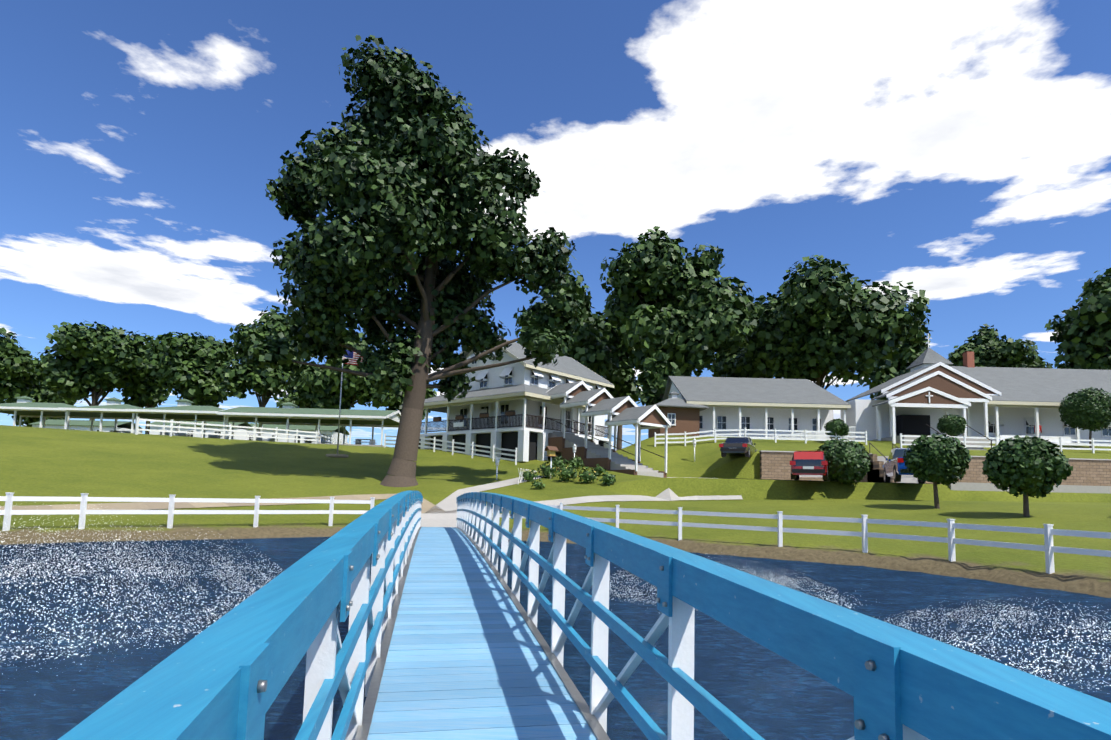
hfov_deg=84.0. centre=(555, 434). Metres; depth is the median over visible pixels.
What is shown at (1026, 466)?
topiary
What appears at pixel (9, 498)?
fence
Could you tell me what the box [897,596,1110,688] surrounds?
water glints
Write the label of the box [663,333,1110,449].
chapel hall
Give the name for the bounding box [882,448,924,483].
car
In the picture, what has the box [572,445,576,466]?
garden lamp
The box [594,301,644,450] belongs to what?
tree
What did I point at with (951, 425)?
entry shrub
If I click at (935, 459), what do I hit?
topiary
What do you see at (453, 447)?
farmhouse fence
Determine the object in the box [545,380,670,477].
covered stairway
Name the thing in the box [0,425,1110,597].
ground
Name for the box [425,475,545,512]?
path to house
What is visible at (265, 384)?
tree
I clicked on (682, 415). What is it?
brick building
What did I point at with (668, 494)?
path
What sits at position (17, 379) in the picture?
tree
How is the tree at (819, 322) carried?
on the ground
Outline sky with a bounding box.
[0,0,1110,448]
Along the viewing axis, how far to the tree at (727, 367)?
93.83 m
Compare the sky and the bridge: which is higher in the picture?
the sky
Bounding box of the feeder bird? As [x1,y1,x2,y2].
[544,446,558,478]
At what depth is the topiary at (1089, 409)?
48.94 m
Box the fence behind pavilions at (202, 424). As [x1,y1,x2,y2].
[135,417,347,443]
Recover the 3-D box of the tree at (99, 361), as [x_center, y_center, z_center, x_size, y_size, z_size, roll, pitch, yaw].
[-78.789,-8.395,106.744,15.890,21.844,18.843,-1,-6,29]
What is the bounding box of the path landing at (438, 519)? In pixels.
[421,513,456,526]
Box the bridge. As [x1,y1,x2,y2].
[58,490,1110,739]
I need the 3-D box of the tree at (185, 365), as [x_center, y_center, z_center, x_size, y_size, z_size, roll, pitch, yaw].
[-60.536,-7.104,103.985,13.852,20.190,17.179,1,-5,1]
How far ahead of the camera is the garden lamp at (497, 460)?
35.51 m
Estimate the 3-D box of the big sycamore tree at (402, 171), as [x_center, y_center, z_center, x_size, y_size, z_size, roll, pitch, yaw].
[-7.457,-9.136,33.850,15.628,24.317,13.706,-2,-6,32]
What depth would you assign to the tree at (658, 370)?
69.48 m
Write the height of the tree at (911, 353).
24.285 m
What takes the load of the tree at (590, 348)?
on the ground
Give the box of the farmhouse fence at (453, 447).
[384,433,516,464]
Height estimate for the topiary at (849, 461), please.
2.504 m
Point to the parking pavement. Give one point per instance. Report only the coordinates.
(964, 486)
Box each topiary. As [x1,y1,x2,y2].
[814,438,870,483]
[903,432,972,508]
[982,435,1072,516]
[1058,387,1110,447]
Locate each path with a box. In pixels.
[0,494,444,512]
[436,477,741,515]
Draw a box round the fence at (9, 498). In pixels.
[0,492,374,530]
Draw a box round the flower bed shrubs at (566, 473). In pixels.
[518,455,615,489]
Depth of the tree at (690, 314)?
75.42 m
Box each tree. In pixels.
[0,327,41,402]
[5,358,77,426]
[28,321,160,420]
[121,340,170,433]
[142,332,241,407]
[212,305,307,406]
[240,35,587,486]
[276,364,310,407]
[293,330,387,408]
[381,362,436,419]
[513,269,619,377]
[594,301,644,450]
[599,226,762,376]
[637,351,680,405]
[709,333,766,377]
[735,255,930,389]
[863,324,931,399]
[947,324,1052,367]
[1044,268,1110,369]
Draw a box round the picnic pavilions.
[0,396,400,446]
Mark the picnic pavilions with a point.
(288, 414)
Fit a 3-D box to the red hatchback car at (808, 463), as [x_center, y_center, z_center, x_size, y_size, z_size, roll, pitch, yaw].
[13.788,1.728,33.419,1.887,1.566,4.220,-1,-6,25]
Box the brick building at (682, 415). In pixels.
[648,391,708,437]
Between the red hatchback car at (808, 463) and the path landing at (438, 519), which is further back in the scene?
the red hatchback car at (808, 463)
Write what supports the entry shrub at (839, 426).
on the ground
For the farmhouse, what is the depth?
48.45 m
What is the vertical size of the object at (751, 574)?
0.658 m
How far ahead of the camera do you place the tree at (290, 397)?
118.25 m
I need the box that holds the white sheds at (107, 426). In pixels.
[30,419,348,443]
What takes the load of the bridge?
on the ground
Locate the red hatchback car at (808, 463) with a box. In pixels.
[790,451,828,480]
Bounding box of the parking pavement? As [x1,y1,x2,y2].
[730,478,1110,493]
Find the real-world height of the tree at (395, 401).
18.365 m
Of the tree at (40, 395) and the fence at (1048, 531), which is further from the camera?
the tree at (40, 395)
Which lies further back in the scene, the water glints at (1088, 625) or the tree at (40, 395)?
the tree at (40, 395)
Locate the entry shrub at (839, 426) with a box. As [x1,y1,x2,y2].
[824,418,849,438]
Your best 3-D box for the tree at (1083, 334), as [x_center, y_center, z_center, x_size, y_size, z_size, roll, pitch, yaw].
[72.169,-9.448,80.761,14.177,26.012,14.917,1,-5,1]
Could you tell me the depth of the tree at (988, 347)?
102.47 m
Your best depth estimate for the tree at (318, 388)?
93.23 m
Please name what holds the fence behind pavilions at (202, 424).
on the ground
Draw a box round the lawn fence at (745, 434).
[654,427,866,446]
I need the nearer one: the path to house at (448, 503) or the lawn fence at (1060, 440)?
the path to house at (448, 503)
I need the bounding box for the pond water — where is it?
[0,537,1110,739]
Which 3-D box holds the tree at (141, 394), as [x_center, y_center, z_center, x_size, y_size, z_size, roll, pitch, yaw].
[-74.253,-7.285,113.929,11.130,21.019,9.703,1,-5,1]
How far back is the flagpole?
42.23 m
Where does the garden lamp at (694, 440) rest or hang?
on the ground
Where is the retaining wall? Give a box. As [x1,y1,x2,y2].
[759,442,1110,485]
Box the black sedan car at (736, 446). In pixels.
[719,437,756,456]
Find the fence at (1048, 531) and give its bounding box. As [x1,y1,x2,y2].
[492,503,1110,573]
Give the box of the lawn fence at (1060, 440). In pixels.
[900,433,1110,452]
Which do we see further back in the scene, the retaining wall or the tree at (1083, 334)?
the tree at (1083, 334)
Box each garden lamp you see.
[495,457,499,479]
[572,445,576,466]
[692,438,696,461]
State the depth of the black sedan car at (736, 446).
41.09 m
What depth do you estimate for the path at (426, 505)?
22.82 m
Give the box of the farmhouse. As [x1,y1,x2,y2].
[399,338,613,461]
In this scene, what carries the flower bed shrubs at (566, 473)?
on the ground
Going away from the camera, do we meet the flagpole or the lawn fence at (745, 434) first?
the flagpole
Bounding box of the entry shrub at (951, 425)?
[936,414,966,435]
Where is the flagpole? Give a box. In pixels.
[326,350,362,457]

